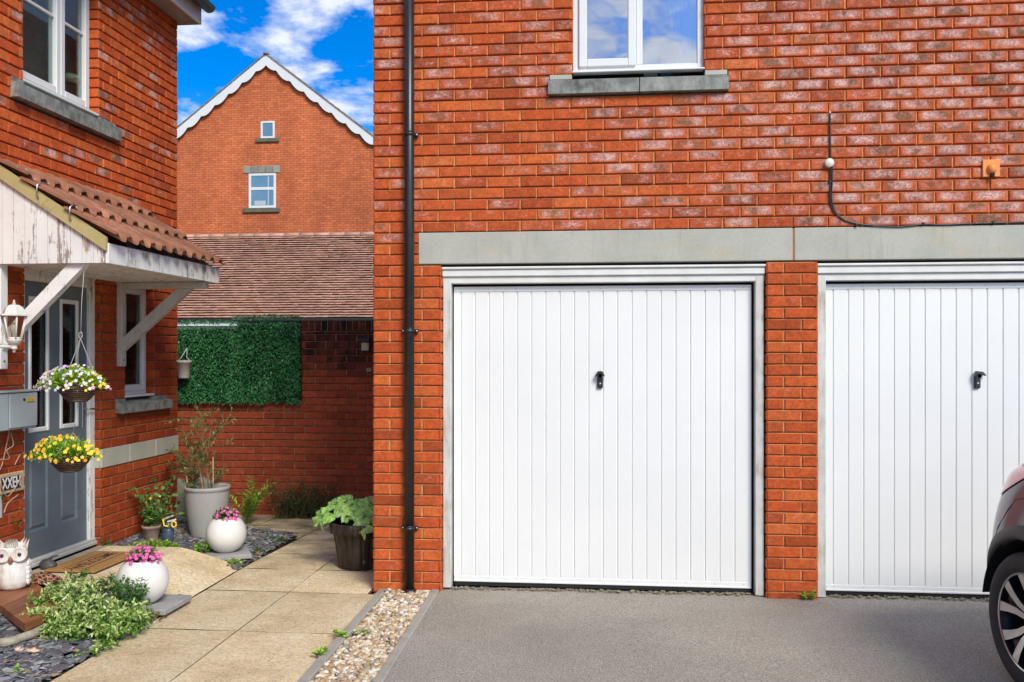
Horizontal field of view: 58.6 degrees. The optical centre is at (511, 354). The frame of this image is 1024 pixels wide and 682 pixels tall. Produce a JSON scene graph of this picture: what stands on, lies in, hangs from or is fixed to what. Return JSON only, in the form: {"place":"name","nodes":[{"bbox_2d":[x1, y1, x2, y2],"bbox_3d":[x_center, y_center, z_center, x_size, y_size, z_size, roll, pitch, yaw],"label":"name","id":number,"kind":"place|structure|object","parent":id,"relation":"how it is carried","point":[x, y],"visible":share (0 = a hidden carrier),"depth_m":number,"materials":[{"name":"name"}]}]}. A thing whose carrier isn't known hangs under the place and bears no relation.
{"place":"outdoors","nodes":[
{"label":"outdoors","id":0,"kind":"place"},
{"bbox_2d":[39,523,297,681],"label":"bed soil","id":1,"kind":"structure","parent":0,"point":[91,654],"depth_m":5.01,"materials":[{"name":"brown soil"}]},
{"bbox_2d":[0,584,64,632],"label":"wooden plinth","id":2,"kind":"structure","parent":1,"relation":"on","point":[13,605],"depth_m":5.33,"materials":[{"name":"brown wood"}]},
{"bbox_2d":[0,537,31,590],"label":"owl statue","id":3,"kind":"object","parent":2,"relation":"on","point":[15,567],"visible":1,"depth_m":5.67,"materials":[{"name":"white ceramic"}]},
{"bbox_2d":[30,572,62,583],"bbox_3d":[-3.040,1.435,5.909,0.259,0.060,0.160,0,0,6],"label":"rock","id":4,"kind":"object","parent":2,"relation":"on","point":[41,578],"visible":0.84,"depth_m":5.87,"materials":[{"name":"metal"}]},
{"bbox_2d":[0,585,181,681],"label":"slate chippings","id":5,"kind":"object","parent":1,"relation":"on","point":[48,661],"visible":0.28,"depth_m":4.81,"materials":[{"name":"grey gravel"}]},
{"bbox_2d":[10,663,24,672],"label":"sedum clump","id":6,"kind":"object","parent":5,"relation":"on","point":[16,668],"visible":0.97,"depth_m":4.57,"materials":[{"name":"green plant"}]},
{"bbox_2d":[13,646,23,650],"bbox_3d":[-2.615,1.560,4.844,0.051,0.025,0.046,0,0,6],"label":"shell","id":7,"kind":"object","parent":5,"relation":"on","point":[18,648],"visible":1,"depth_m":4.83},
{"bbox_2d":[0,623,45,646],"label":"branch","id":8,"kind":"object","parent":5,"relation":"on","point":[21,637],"visible":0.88,"depth_m":4.93,"materials":[{"name":"beige wood"}]},
{"bbox_2d":[26,647,41,653],"bbox_3d":[-2.527,1.559,4.825,0.077,0.028,0.049,0,0,2],"label":"shell","id":9,"kind":"object","parent":5,"relation":"on","point":[33,650],"visible":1,"depth_m":4.81},
{"bbox_2d":[67,650,81,657],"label":"sedum clump","id":10,"kind":"object","parent":5,"relation":"on","point":[76,656],"visible":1,"depth_m":4.85,"materials":[{"name":"green plant"}]},
{"bbox_2d":[20,571,154,656],"bbox_3d":[-2.478,1.481,5.256,0.860,0.341,0.596,0,0,23],"label":"variegated shrub","id":11,"kind":"object","parent":5,"relation":"on","point":[103,630],"visible":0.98,"depth_m":5.17,"materials":[{"name":"green plant"}]},
{"bbox_2d":[63,568,153,620],"bbox_3d":[-2.479,1.445,5.561,0.659,0.288,0.348,0,0,36],"label":"green shrub","id":12,"kind":"object","parent":5,"relation":"on","point":[135,594],"visible":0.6,"depth_m":5.53,"materials":[{"name":"green plant"}]},
{"bbox_2d":[138,610,168,621],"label":"sedum clump","id":13,"kind":"object","parent":5,"relation":"on","point":[155,615],"visible":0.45,"depth_m":5.57,"materials":[{"name":"green plant"}]},
{"bbox_2d":[124,594,191,615],"bbox_3d":[-2.286,1.582,5.800,0.364,0.036,0.364,0,0,6],"label":"paving slab","id":14,"kind":"object","parent":5,"relation":"on","point":[164,604],"depth_m":5.77,"materials":[{"name":"grey stone"}]},
{"bbox_2d":[116,560,169,603],"bbox_3d":[-2.330,1.426,5.765,0.316,0.273,0.316,0,0,6],"label":"ball planter","id":15,"kind":"object","parent":14,"relation":"on","point":[155,573],"visible":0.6,"depth_m":5.66,"materials":[{"name":"white ceramic"}]},
{"bbox_2d":[124,544,163,564],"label":"pink flowers","id":16,"kind":"object","parent":15,"relation":"on","point":[143,553],"visible":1,"depth_m":5.72,"materials":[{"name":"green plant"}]},
{"bbox_2d":[31,545,241,596],"bbox_3d":[-2.664,1.565,6.472,1.112,0.209,1.100,0,0,6],"label":"doorstep","id":17,"kind":"object","parent":1,"relation":"on","point":[192,572],"visible":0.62,"depth_m":6.57,"materials":[{"name":"beige stone"}]},
{"bbox_2d":[39,555,57,569],"bbox_3d":[-3.169,1.419,6.239,0.118,0.096,0.085,0,0,6],"label":"stone bird","id":18,"kind":"object","parent":17,"relation":"on","point":[49,562],"visible":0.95,"depth_m":6.21},
{"bbox_2d":[44,551,129,573],"bbox_3d":[-2.939,1.455,6.430,0.376,0.019,0.626,0,0,6],"label":"doormat","id":19,"kind":"object","parent":17,"relation":"on","point":[95,562],"visible":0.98,"depth_m":6.37,"materials":[{"name":"fabric"}]},
{"bbox_2d":[100,538,111,545],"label":"sedum clump","id":20,"kind":"object","parent":17,"relation":"on","point":[110,542],"visible":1,"depth_m":7.02,"materials":[{"name":"green plant"}]},
{"bbox_2d":[109,517,297,571],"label":"slate chippings","id":21,"kind":"object","parent":1,"relation":"on","point":[182,537],"visible":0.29,"depth_m":7.63,"materials":[{"name":"grey gravel"}]},
{"bbox_2d":[141,523,161,540],"bbox_3d":[-2.924,1.442,7.411,0.160,0.125,0.160,0,0,6],"label":"pot","id":22,"kind":"object","parent":21,"relation":"on","point":[153,532],"visible":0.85,"depth_m":7.36,"materials":[{"name":"brown ceramic"}]},
{"bbox_2d":[137,496,173,526],"bbox_3d":[-2.917,1.270,7.436,0.253,0.271,0.453,0,0,-31],"label":"yellow plant","id":23,"kind":"object","parent":22,"relation":"in","point":[143,515],"visible":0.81,"depth_m":7.38,"materials":[{"name":"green plant"}]},
{"bbox_2d":[128,475,185,537],"bbox_3d":[-2.882,1.258,7.601,0.381,0.485,0.633,0,0,6],"label":"potted plant","id":24,"kind":"object","parent":21,"relation":"on","point":[160,508],"visible":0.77,"depth_m":7.56,"materials":[{"name":"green plant"}]},
{"bbox_2d":[135,538,178,546],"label":"sedum clump","id":25,"kind":"object","parent":21,"relation":"on","point":[161,544],"visible":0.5,"depth_m":7.10,"materials":[{"name":"green plant"}]},
{"bbox_2d":[162,515,176,541],"bbox_3d":[-2.777,1.411,7.380,0.099,0.240,0.134,0,0,-39],"label":"garden ornament","id":26,"kind":"object","parent":21,"relation":"on","point":[168,531],"visible":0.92,"depth_m":7.36,"materials":[{"name":"blue ceramic"}]},
{"bbox_2d":[192,541,212,552],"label":"sedum clump","id":27,"kind":"object","parent":21,"relation":"on","point":[198,548],"visible":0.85,"depth_m":7.14,"materials":[{"name":"green plant"}]},
{"bbox_2d":[184,483,229,540],"bbox_3d":[-2.590,1.350,7.761,0.378,0.480,0.378,0,0,6],"label":"tall pot","id":28,"kind":"object","parent":21,"relation":"on","point":[203,505],"visible":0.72,"depth_m":7.61,"materials":[{"name":"ceramic"}]},
{"bbox_2d":[184,457,213,488],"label":"garden canes","id":29,"kind":"object","parent":28,"relation":"in","point":[200,473],"visible":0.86,"depth_m":7.74,"materials":[{"name":"brown wood"}]},
{"bbox_2d":[163,406,236,488],"bbox_3d":[-2.631,0.800,7.721,0.589,0.752,0.905,0,0,-19],"label":"twiggy shrub","id":30,"kind":"object","parent":28,"relation":"in","point":[195,472],"visible":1,"depth_m":7.74,"materials":[{"name":"green plant"}]},
{"bbox_2d":[194,476,212,483],"bbox_3d":[-2.842,1.412,8.393,0.284,0.622,0.250,0,0,6],"label":"boulder","id":31,"kind":"object","parent":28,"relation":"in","point":[205,479],"visible":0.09,"depth_m":8.35,"materials":[{"name":"grey stone"}]},
{"bbox_2d":[203,546,251,560],"bbox_3d":[-2.245,1.565,7.193,0.340,0.036,0.340,0,0,-23],"label":"paving slab","id":32,"kind":"object","parent":21,"relation":"on","point":[242,552],"depth_m":7.09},
{"bbox_2d":[206,517,246,552],"bbox_3d":[-2.250,1.411,7.194,0.310,0.268,0.310,0,0,6],"label":"ball planter","id":33,"kind":"object","parent":32,"relation":"on","point":[226,536],"visible":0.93,"depth_m":7.08,"materials":[{"name":"white ceramic"}]},
{"bbox_2d":[212,506,239,520],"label":"pink flowers","id":34,"kind":"object","parent":33,"relation":"on","point":[225,513],"visible":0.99,"depth_m":7.14,"materials":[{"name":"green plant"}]},
{"bbox_2d":[227,557,241,565],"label":"sedum clump","id":35,"kind":"object","parent":21,"relation":"on","point":[235,561],"visible":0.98,"depth_m":6.95,"materials":[{"name":"green plant"}]},
{"bbox_2d":[249,546,265,553],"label":"sedum clump","id":36,"kind":"object","parent":21,"relation":"on","point":[259,549],"visible":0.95,"depth_m":7.41,"materials":[{"name":"green plant"}]},
{"bbox_2d":[264,535,285,541],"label":"sedum clump","id":37,"kind":"object","parent":21,"relation":"on","point":[281,538],"visible":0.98,"depth_m":7.87,"materials":[{"name":"green plant"}]},
{"bbox_2d":[175,478,186,518],"bbox_3d":[-3.050,1.410,8.375,0.257,0.573,0.252,0,0,6],"label":"boulder","id":38,"kind":"object","parent":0,"point":[180,496],"visible":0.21,"depth_m":8.28,"materials":[{"name":"grey stone"}]},
{"bbox_2d":[51,514,373,681],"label":"path","id":39,"kind":"structure","parent":0,"point":[281,613],"depth_m":5.49,"materials":[{"name":"beige stone"}]},
{"bbox_2d":[0,0,215,569],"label":"brick house","id":40,"kind":"structure","parent":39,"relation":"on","point":[88,93],"depth_m":7.02,"materials":[{"name":"brick"}]},
{"bbox_2d":[0,495,1,517],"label":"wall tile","id":41,"kind":"object","parent":40,"relation":"attached to","point":[0,507],"depth_m":5.85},
{"bbox_2d":[1,494,19,524],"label":"ivy sprig","id":42,"kind":"object","parent":40,"relation":"attached to","point":[18,523],"visible":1,"depth_m":5.95,"materials":[{"name":"green plant"}]},
{"bbox_2d":[0,430,21,512],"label":"dry vine","id":43,"kind":"object","parent":40,"relation":"attached to","point":[3,459],"visible":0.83,"depth_m":5.88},
{"bbox_2d":[0,470,23,494],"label":"number plaque","id":44,"kind":"object","parent":40,"relation":"attached to","point":[9,481],"visible":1,"depth_m":5.94,"materials":[{"name":"stone"}]},
{"bbox_2d":[0,300,29,352],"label":"wall lantern","id":45,"kind":"object","parent":40,"relation":"attached to","point":[17,328],"depth_m":5.46,"materials":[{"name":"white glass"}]},
{"bbox_2d":[0,389,38,430],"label":"post box","id":46,"kind":"object","parent":40,"relation":"attached to","point":[18,408],"visible":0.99,"depth_m":5.87,"materials":[{"name":"grey metal"}]},
{"bbox_2d":[9,392,36,428],"bbox_3d":[-3.164,0.357,5.921,0.016,0.219,0.282,0,0,6],"label":"door","id":47,"kind":"structure","parent":46,"relation":"in","point":[22,406],"depth_m":5.91,"materials":[{"name":"grey metal"}]},
{"bbox_2d":[21,0,98,115],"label":"window","id":48,"kind":"structure","parent":40,"relation":"in","point":[58,78],"depth_m":6.63,"materials":[{"name":"white plastic"}]},
{"bbox_2d":[25,281,95,558],"bbox_3d":[-3.266,0.448,6.584,0.103,1.909,0.800,0,0,6],"label":"front door","id":49,"kind":"structure","parent":40,"relation":"in","point":[55,501],"depth_m":6.55,"materials":[{"name":"grey wood"}]},
{"bbox_2d":[0,158,226,368],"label":"door canopy","id":50,"kind":"object","parent":40,"relation":"attached to","point":[40,230],"visible":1,"depth_m":5.86,"materials":[{"name":"tile"}]},
{"bbox_2d":[57,267,98,401],"bbox_3d":[-2.740,-0.142,5.766,0.256,0.873,0.256,0,0,6],"label":"hanging basket","id":51,"kind":"object","parent":50,"relation":"hanging from","point":[70,394],"visible":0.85,"depth_m":5.70,"materials":[{"name":"wicker"}]},
{"bbox_2d":[49,403,90,472],"bbox_3d":[-2.793,0.516,5.771,0.256,0.443,0.256,0,0,6],"label":"hanging basket","id":52,"kind":"object","parent":51,"relation":"hanging from","point":[63,466],"visible":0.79,"depth_m":5.70,"materials":[{"name":"wicker"}]},
{"bbox_2d":[23,433,102,463],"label":"basket flowers","id":53,"kind":"object","parent":52,"relation":"in","point":[46,449],"visible":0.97,"depth_m":5.72,"materials":[{"name":"yellow plant"}]},
{"bbox_2d":[33,363,111,391],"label":"basket flowers","id":54,"kind":"object","parent":51,"relation":"in","point":[81,375],"visible":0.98,"depth_m":5.69,"materials":[{"name":"white plant"}]},
{"bbox_2d":[124,289,154,397],"bbox_3d":[-3.204,-0.122,7.643,0.206,0.937,0.502,0,0,6],"label":"window","id":55,"kind":"structure","parent":40,"relation":"in","point":[139,389],"depth_m":7.79,"materials":[{"name":"white plastic"}]},
{"bbox_2d":[229,475,279,523],"bbox_3d":[-2.575,1.451,9.064,0.552,0.440,0.730,0,0,6],"label":"feathery plant","id":56,"kind":"object","parent":39,"relation":"on","point":[250,505],"visible":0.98,"depth_m":9.07,"materials":[{"name":"green plant"}]},
{"bbox_2d":[176,321,374,514],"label":"garden wall","id":57,"kind":"structure","parent":39,"relation":"on","point":[324,429],"depth_m":9.67,"materials":[{"name":"brick"}]},
{"bbox_2d":[176,313,303,405],"bbox_3d":[-2.930,0.046,9.758,1.457,0.992,0.234,0,0,6],"label":"hedge screen","id":58,"kind":"object","parent":57,"relation":"on","point":[251,362],"visible":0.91,"depth_m":9.70,"materials":[{"name":"green plant"}]},
{"bbox_2d":[176,348,191,377],"bbox_3d":[-3.465,0.085,9.649,0.160,0.323,0.160,0,0,6],"label":"hanging bucket","id":59,"kind":"object","parent":58,"relation":"hanging from","point":[184,368],"visible":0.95,"depth_m":9.60,"materials":[{"name":"grey metal"}]},
{"bbox_2d":[359,336,370,351],"bbox_3d":[-1.536,-0.116,9.564,0.110,0.162,0.085,0,0,6],"label":"solar light","id":60,"kind":"object","parent":57,"relation":"attached to","point":[365,343],"visible":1,"depth_m":9.54,"materials":[{"name":"black plastic"}]},
{"bbox_2d":[266,473,342,518],"bbox_3d":[-2.100,1.484,9.406,0.962,0.524,0.611,0,0,6],"label":"dark shrub","id":61,"kind":"object","parent":39,"relation":"on","point":[291,503],"visible":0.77,"depth_m":9.41,"materials":[{"name":"green plant"}]},
{"bbox_2d":[297,589,386,681],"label":"kerb edging","id":62,"kind":"object","parent":39,"relation":"on","point":[311,672],"visible":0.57,"depth_m":5.08,"materials":[{"name":"concrete"}]},
{"bbox_2d":[311,645,327,656],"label":"sedum clump","id":63,"kind":"object","parent":62,"relation":"on","point":[322,650],"visible":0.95,"depth_m":4.87,"materials":[{"name":"green plant"}]},
{"bbox_2d":[333,629,348,637],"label":"sedum clump","id":64,"kind":"object","parent":62,"relation":"on","point":[340,633],"visible":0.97,"depth_m":5.18,"materials":[{"name":"green plant"}]},
{"bbox_2d":[329,517,373,569],"bbox_3d":[-1.160,1.443,7.013,0.482,0.345,0.482,0,0,6],"label":"barrel pot","id":65,"kind":"object","parent":39,"relation":"on","point":[354,549],"visible":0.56,"depth_m":6.84,"materials":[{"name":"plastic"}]},
{"bbox_2d":[312,495,373,539],"bbox_3d":[-1.170,1.226,7.000,0.536,0.299,0.550,0,0,39],"label":"squash plant","id":66,"kind":"object","parent":65,"relation":"in","point":[358,511],"visible":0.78,"depth_m":6.91,"materials":[{"name":"green plant"}]},
{"bbox_2d":[176,0,373,133],"label":"sky","id":67,"kind":"structure","parent":0,"point":[327,44],"materials":[{"name":"blue"}]},
{"bbox_2d":[192,576,373,597],"bbox_3d":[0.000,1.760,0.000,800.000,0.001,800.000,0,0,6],"label":"ground","id":68,"kind":"structure","parent":0,"point":[372,592],"depth_m":6.87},
{"bbox_2d":[176,52,374,234],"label":"gabled house","id":69,"kind":"structure","parent":68,"relation":"on","point":[267,143],"depth_m":30.24,"materials":[{"name":"orange brick"}]},
{"bbox_2d":[243,165,279,212],"bbox_3d":[-8.303,-5.496,30.283,1.263,1.549,0.120,0,0,6],"label":"window","id":70,"kind":"structure","parent":69,"relation":"in","point":[262,184],"depth_m":30.27,"materials":[{"name":"white plastic"}]},
{"bbox_2d":[255,121,278,141],"bbox_3d":[-8.100,-7.401,30.262,0.799,0.701,0.120,0,0,6],"label":"window","id":71,"kind":"structure","parent":69,"relation":"in","point":[267,127],"depth_m":30.25,"materials":[{"name":"white plastic"}]},
{"bbox_2d":[176,232,374,328],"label":"garage","id":72,"kind":"structure","parent":68,"relation":"on","point":[318,276],"depth_m":24.79,"materials":[{"name":"tile"}]},
{"bbox_2d":[373,0,1023,598],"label":"garage building","id":73,"kind":"structure","parent":68,"relation":"on","point":[681,324],"depth_m":6.12,"materials":[{"name":"brick"}]},
{"bbox_2d":[400,0,418,593],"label":"downpipe","id":74,"kind":"object","parent":73,"relation":"attached to","point":[409,330],"visible":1,"depth_m":6.19,"materials":[{"name":"black plastic"}]},
{"bbox_2d":[453,282,753,592],"bbox_3d":[0.608,0.561,6.233,2.061,2.158,0.104,0,0,6],"label":"garage door","id":75,"kind":"structure","parent":73,"relation":"in","point":[603,433],"depth_m":6.23,"materials":[{"name":"paint"}]},
{"bbox_2d":[572,0,704,76],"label":"window","id":76,"kind":"structure","parent":73,"relation":"in","point":[686,16],"depth_m":6.17,"materials":[{"name":"white plastic"}]},
{"bbox_2d":[824,158,833,167],"bbox_3d":[2.075,-1.255,5.972,0.058,0.058,0.031,0,0,6],"label":"junction box","id":77,"kind":"object","parent":73,"relation":"attached to","point":[828,162],"visible":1,"depth_m":5.96,"materials":[{"name":"beige plastic"}]},
{"bbox_2d":[826,280,1023,598],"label":"garage door","id":78,"kind":"structure","parent":73,"relation":"in","point":[925,379],"depth_m":6.02,"materials":[{"name":"paint"}]},
{"bbox_2d":[828,111,1023,227],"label":"wall cable","id":79,"kind":"object","parent":73,"relation":"attached to","point":[831,200],"depth_m":5.96,"materials":[{"name":"black plastic"}]},
{"bbox_2d":[982,159,999,176],"bbox_3d":[3.080,-1.200,5.867,0.106,0.114,0.060,0,0,6],"label":"wall vent","id":80,"kind":"object","parent":73,"relation":"attached to","point":[990,168],"depth_m":5.86,"materials":[{"name":"plastic"}]},
{"bbox_2d":[309,588,429,681],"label":"pebbles","id":81,"kind":"object","parent":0,"point":[386,622],"visible":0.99,"depth_m":5.14,"materials":[{"name":"gravel"}]},
{"bbox_2d":[355,628,369,634],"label":"sedum clump","id":82,"kind":"object","parent":81,"relation":"on","point":[362,631],"visible":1,"depth_m":5.27,"materials":[{"name":"green plant"}]},
{"bbox_2d":[385,585,1014,681],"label":"driveway","id":83,"kind":"structure","parent":0,"point":[469,634],"depth_m":5.16,"materials":[{"name":"grey asphalt"}]},
{"bbox_2d":[372,589,438,681],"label":"kerb edging","id":84,"kind":"object","parent":83,"relation":"on","point":[383,673],"visible":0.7,"depth_m":5.12,"materials":[{"name":"concrete"}]},
{"bbox_2d":[452,586,988,600],"bbox_3d":[1.835,1.596,6.071,4.627,0.026,0.066,0,0,6],"label":"grit","id":85,"kind":"object","parent":83,"relation":"on","point":[675,592],"visible":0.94,"depth_m":6.13,"materials":[{"name":"grey gravel"}]},
{"bbox_2d":[800,589,817,600],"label":"sedum clump","id":86,"kind":"object","parent":83,"relation":"on","point":[805,595],"visible":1,"depth_m":5.97,"materials":[{"name":"green plant"}]},
{"bbox_2d":[982,463,1023,681],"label":"parked car","id":87,"kind":"object","parent":83,"relation":"on","point":[1003,583],"visible":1,"depth_m":4.52,"materials":[{"name":"purple paint"}]}
]}

